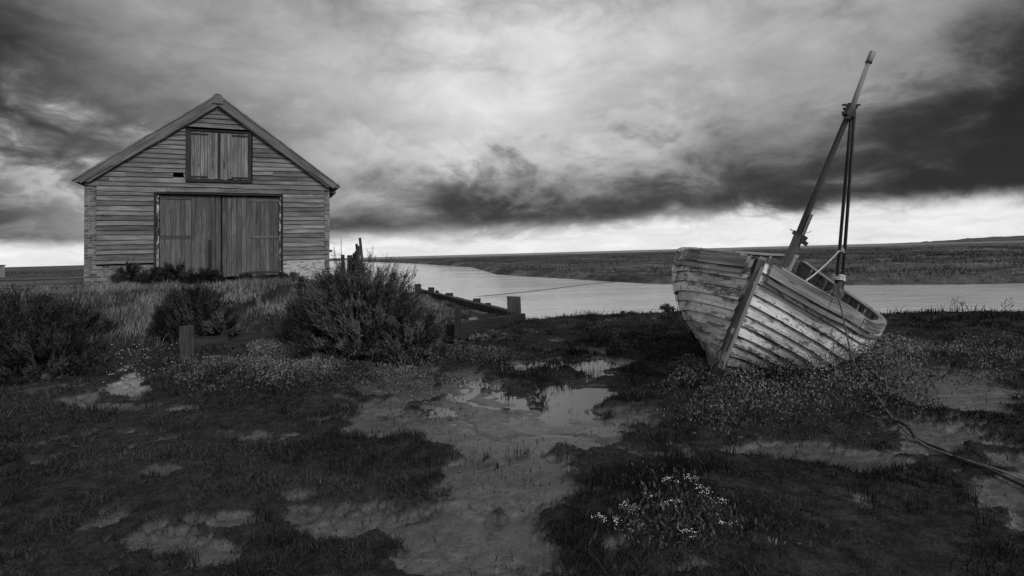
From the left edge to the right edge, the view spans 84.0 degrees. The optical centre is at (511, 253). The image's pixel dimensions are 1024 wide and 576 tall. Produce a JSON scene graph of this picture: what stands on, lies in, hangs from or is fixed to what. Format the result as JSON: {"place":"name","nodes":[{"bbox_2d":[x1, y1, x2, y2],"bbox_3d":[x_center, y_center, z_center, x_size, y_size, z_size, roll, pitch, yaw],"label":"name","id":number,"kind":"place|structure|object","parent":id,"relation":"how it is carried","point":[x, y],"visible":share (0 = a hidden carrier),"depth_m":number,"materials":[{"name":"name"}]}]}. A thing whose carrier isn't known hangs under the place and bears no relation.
{"place":"outdoors","nodes":[
{"label":"outdoors","id":0,"kind":"place"},
{"bbox_2d":[0,242,1023,575],"bbox_3d":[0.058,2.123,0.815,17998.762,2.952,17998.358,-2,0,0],"label":"ground","id":1,"kind":"structure","parent":0,"point":[460,520],"depth_m":4.23,"materials":[{"name":"soil"}]},
{"bbox_2d":[0,265,5,277],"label":"hut","id":2,"kind":"object","parent":1,"relation":"on","point":[2,270],"visible":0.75,"depth_m":77.67,"materials":[{"name":"grey wood"}]},
{"bbox_2d":[0,287,36,365],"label":"shrub","id":3,"kind":"object","parent":1,"relation":"on","point":[5,325],"visible":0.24,"depth_m":8.80,"materials":[{"name":"black plant"}]},
{"bbox_2d":[0,279,99,353],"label":"shrub","id":4,"kind":"object","parent":1,"relation":"on","point":[35,306],"visible":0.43,"depth_m":9.31,"materials":[{"name":"black plant"}]},
{"bbox_2d":[0,321,121,386],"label":"shrub","id":5,"kind":"object","parent":1,"relation":"on","point":[22,355],"visible":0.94,"depth_m":7.88,"materials":[{"name":"black plant"}]},
{"bbox_2d":[14,291,122,340],"bbox_3d":[-7.695,1.198,9.871,1.490,1.139,1.620,-2,0,0],"label":"shrub","id":6,"kind":"object","parent":1,"relation":"on","point":[80,316],"visible":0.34,"depth_m":9.88,"materials":[{"name":"black plant"}]},
{"bbox_2d":[85,337,121,355],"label":"shrub","id":7,"kind":"object","parent":1,"relation":"on","point":[105,348],"visible":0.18,"depth_m":8.88,"materials":[{"name":"black plant"}]},
{"bbox_2d":[33,340,208,387],"bbox_3d":[-5.707,1.580,8.870,3.221,0.322,2.039,-2,0,35],"label":"rubble","id":8,"kind":"object","parent":1,"relation":"on","point":[137,363],"visible":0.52,"depth_m":8.46,"materials":[{"name":"grey stone"}]},
{"bbox_2d":[107,258,148,285],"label":"shrub","id":9,"kind":"object","parent":1,"relation":"on","point":[134,274],"visible":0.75,"depth_m":16.50,"materials":[{"name":"black plant"}]},
{"bbox_2d":[141,258,197,287],"bbox_3d":[-9.487,0.600,15.893,1.790,0.935,1.172,-2,0,0],"label":"shrub","id":10,"kind":"object","parent":1,"relation":"on","point":[169,272],"visible":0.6,"depth_m":15.67,"materials":[{"name":"black plant"}]},
{"bbox_2d":[143,277,236,337],"bbox_3d":[-5.625,0.932,10.040,1.551,1.097,1.444,-2,0,0],"label":"shrub","id":11,"kind":"object","parent":1,"relation":"on","point":[195,303],"visible":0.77,"depth_m":9.70,"materials":[{"name":"black plant"}]},
{"bbox_2d":[70,94,340,285],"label":"barn","id":12,"kind":"structure","parent":1,"relation":"on","point":[228,189],"depth_m":19.49,"materials":[{"name":"wood"}]},
{"bbox_2d":[159,195,220,274],"bbox_3d":[-10.898,-0.563,19.300,1.878,2.826,0.060,-2,0,-24],"label":"door","id":13,"kind":"structure","parent":12,"relation":"in","point":[185,228],"depth_m":19.30,"materials":[{"name":"grey wood"}]},
{"bbox_2d":[190,131,217,178],"bbox_3d":[-10.514,-3.338,19.371,0.920,1.617,0.062,-2,0,-24],"label":"hatch door","id":14,"kind":"structure","parent":12,"relation":"in","point":[211,143],"depth_m":19.39,"materials":[{"name":"grey wood"}]},
{"bbox_2d":[220,133,247,179],"bbox_3d":[-9.610,-3.359,19.777,0.972,1.631,0.061,-2,0,-24],"label":"hatch door","id":15,"kind":"structure","parent":12,"relation":"in","point":[225,142],"depth_m":19.75,"materials":[{"name":"grey wood"}]},
{"bbox_2d":[222,196,279,276],"bbox_3d":[-9.197,-0.596,20.061,1.878,2.812,0.060,-2,0,-24],"label":"door","id":16,"kind":"structure","parent":12,"relation":"in","point":[262,212],"depth_m":20.05,"materials":[{"name":"grey wood"}]},
{"bbox_2d":[184,266,228,285],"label":"shrub","id":17,"kind":"object","parent":1,"relation":"on","point":[215,275],"visible":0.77,"depth_m":15.70,"materials":[{"name":"black plant"}]},
{"bbox_2d":[201,303,245,335],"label":"shrub","id":18,"kind":"object","parent":1,"relation":"on","point":[220,323],"visible":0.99,"depth_m":9.67,"materials":[{"name":"grey plant"}]},
{"bbox_2d":[179,320,290,359],"bbox_3d":[-4.728,1.672,9.834,0.281,1.049,1.908,-2,0,41],"label":"plank barrier","id":19,"kind":"object","parent":1,"relation":"on","point":[189,343],"visible":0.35,"depth_m":9.56,"materials":[{"name":"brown wood"}]},
{"bbox_2d":[0,275,486,346],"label":"tall grass","id":20,"kind":"structure","parent":1,"relation":"on","point":[129,286],"depth_m":13.22,"materials":[{"name":"grey plant"}]},
{"bbox_2d":[233,271,274,281],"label":"shrub","id":21,"kind":"object","parent":1,"relation":"on","point":[244,275],"visible":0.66,"depth_m":17.44,"materials":[{"name":"black plant"}]},
{"bbox_2d":[276,270,306,281],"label":"shrub","id":22,"kind":"object","parent":1,"relation":"on","point":[284,275],"visible":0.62,"depth_m":17.11,"materials":[{"name":"grey plant"}]},
{"bbox_2d":[275,271,346,345],"bbox_3d":[-3.464,0.973,10.149,1.417,1.453,1.470,-2,0,0],"label":"shrub","id":23,"kind":"object","parent":1,"relation":"on","point":[292,322],"visible":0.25,"depth_m":9.90,"materials":[{"name":"black plant"}]},
{"bbox_2d":[306,268,370,324],"bbox_3d":[-3.568,0.878,11.564,1.773,1.319,1.429,-2,0,0],"label":"shrub","id":24,"kind":"object","parent":1,"relation":"on","point":[332,279],"depth_m":11.50,"materials":[{"name":"black plant"}]},
{"bbox_2d":[341,255,344,269],"bbox_3d":[-8.318,0.891,28.000,0.175,1.667,0.172,-2,0,0],"label":"mooring post","id":25,"kind":"object","parent":1,"relation":"on","point":[343,257],"visible":0.3,"depth_m":27.92,"materials":[{"name":"grey wood"}]},
{"bbox_2d":[347,237,363,275],"bbox_3d":[-7.594,0.546,27.612,0.379,2.548,2.792,-2,0,-30],"label":"derelict staging","id":26,"kind":"object","parent":1,"relation":"on","point":[356,253],"visible":0.4,"depth_m":26.95,"materials":[{"name":"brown wood"}]},
{"bbox_2d":[284,246,429,364],"bbox_3d":[-2.376,0.744,9.021,2.288,1.832,2.284,-2,0,-42],"label":"shrub","id":27,"kind":"object","parent":1,"relation":"on","point":[363,297],"visible":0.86,"depth_m":8.60,"materials":[{"name":"grey plant"}]},
{"bbox_2d":[294,324,454,337],"bbox_3d":[-2.579,1.508,10.650,3.039,0.260,0.079,-2,0,-4],"label":"plank barrier","id":28,"kind":"object","parent":1,"relation":"on","point":[449,328],"visible":0.04,"depth_m":10.71,"materials":[{"name":"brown wood"}]},
{"bbox_2d":[362,301,454,366],"bbox_3d":[-1.607,1.190,8.694,1.378,0.963,1.273,-2,0,42],"label":"shrub","id":29,"kind":"object","parent":1,"relation":"on","point":[431,335],"visible":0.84,"depth_m":8.40,"materials":[{"name":"black plant"}]},
{"bbox_2d":[437,335,471,349],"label":"shrub","id":30,"kind":"object","parent":1,"relation":"on","point":[451,342],"visible":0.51,"depth_m":9.55,"materials":[{"name":"grey plant"}]},
{"bbox_2d":[415,284,520,315],"bbox_3d":[-1.874,1.958,18.586,0.480,1.781,11.159,-2,0,-21],"label":"timber revetment","id":31,"kind":"object","parent":1,"relation":"on","point":[513,304],"visible":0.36,"depth_m":15.82,"materials":[{"name":"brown wood"}]},
{"bbox_2d":[454,305,524,339],"bbox_3d":[-0.401,1.600,11.922,0.210,1.304,3.191,-2,0,24],"label":"plank barrier","id":32,"kind":"object","parent":1,"relation":"on","point":[476,325],"visible":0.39,"depth_m":11.35,"materials":[{"name":"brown wood"}]},
{"bbox_2d":[464,329,517,341],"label":"shrub","id":33,"kind":"object","parent":1,"relation":"on","point":[483,335],"visible":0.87,"depth_m":10.23,"materials":[{"name":"grey plant"}]},
{"bbox_2d":[0,284,1023,575],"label":"turf","id":34,"kind":"structure","parent":1,"relation":"on","point":[350,544],"depth_m":4.19,"materials":[{"name":"black plant"}]},
{"bbox_2d":[0,244,1023,319],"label":"marsh grass","id":35,"kind":"structure","parent":1,"relation":"on","point":[903,256],"depth_m":64.02,"materials":[{"name":"grey plant"}]},
{"bbox_2d":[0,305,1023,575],"bbox_3d":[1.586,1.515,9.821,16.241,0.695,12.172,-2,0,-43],"label":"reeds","id":36,"kind":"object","parent":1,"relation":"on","point":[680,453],"visible":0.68,"depth_m":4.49,"materials":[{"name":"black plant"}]},
{"bbox_2d":[407,358,623,437],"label":"puddle","id":37,"kind":"object","parent":1,"relation":"on","point":[574,399],"visible":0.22,"depth_m":6.35,"materials":[{"name":"black liquid"}]},
{"bbox_2d":[41,331,1020,575],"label":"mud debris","id":38,"kind":"object","parent":1,"relation":"on","point":[523,472],"visible":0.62,"depth_m":4.12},
{"bbox_2d":[148,317,1023,560],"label":"purslane","id":39,"kind":"object","parent":1,"relation":"on","point":[306,363],"visible":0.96,"depth_m":6.59,"materials":[{"name":"grey plant"}]},
{"bbox_2d":[619,501,632,515],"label":"flowering plant","id":40,"kind":"object","parent":1,"relation":"on","point":[625,508],"visible":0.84,"depth_m":3.25,"materials":[{"name":"white plant"}]},
{"bbox_2d":[658,302,675,311],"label":"shrub","id":41,"kind":"object","parent":1,"relation":"on","point":[666,307],"visible":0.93,"depth_m":14.14,"materials":[{"name":"black plant"}]},
{"bbox_2d":[681,528,694,543],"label":"flowering plant","id":42,"kind":"object","parent":1,"relation":"on","point":[688,536],"visible":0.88,"depth_m":2.94,"materials":[{"name":"white plant"}]},
{"bbox_2d":[604,461,813,571],"bbox_3d":[1.028,1.465,3.353,1.106,0.219,1.401,-2,0,0],"label":"flowering plant","id":43,"kind":"object","parent":1,"relation":"on","point":[644,486],"visible":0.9,"depth_m":3.12,"materials":[{"name":"grey plant"}]},
{"bbox_2d":[671,50,886,391],"bbox_3d":[3.704,-0.417,7.992,2.858,4.004,5.731,-2,0,14],"label":"boat","id":44,"kind":"object","parent":1,"relation":"on","point":[741,307],"visible":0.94,"depth_m":6.08,"materials":[{"name":"grey wood"}]},
{"bbox_2d":[824,291,1023,480],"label":"mooring rope","id":45,"kind":"object","parent":44,"relation":"hanging from","point":[949,454],"visible":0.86,"depth_m":4.77,"materials":[{"name":"black fabric"}]},
{"bbox_2d":[894,419,1023,487],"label":"ground rope","id":46,"kind":"object","parent":1,"relation":"on","point":[972,463],"visible":0.88,"depth_m":3.97,"materials":[{"name":"black fabric"}]},
{"bbox_2d":[0,0,1023,266],"label":"sky","id":47,"kind":"structure","parent":0,"point":[443,127],"materials":[{"name":"grey"}]},
{"bbox_2d":[330,260,1023,318],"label":"river water","id":48,"kind":"structure","parent":0,"point":[468,283],"depth_m":23.59,"materials":[{"name":"grey liquid"}]},
{"bbox_2d":[473,282,610,296],"bbox_3d":[0.722,1.641,27.946,2.670,0.545,16.628,-2,0,32],"label":"river line","id":49,"kind":"object","parent":48,"relation":"on","point":[545,289],"visible":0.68,"depth_m":28.92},
{"bbox_2d":[345,240,1023,259],"bbox_3d":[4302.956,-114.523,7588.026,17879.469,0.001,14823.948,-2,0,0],"label":"sea","id":50,"kind":"structure","parent":0,"point":[742,248],"depth_m":874.48,"materials":[{"name":"grey liquid"}]},
{"bbox_2d":[888,236,1023,243],"bbox_3d":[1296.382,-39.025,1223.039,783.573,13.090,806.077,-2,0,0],"label":"hills","id":51,"kind":"structure","parent":0,"point":[1009,238],"depth_m":1290.49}
]}

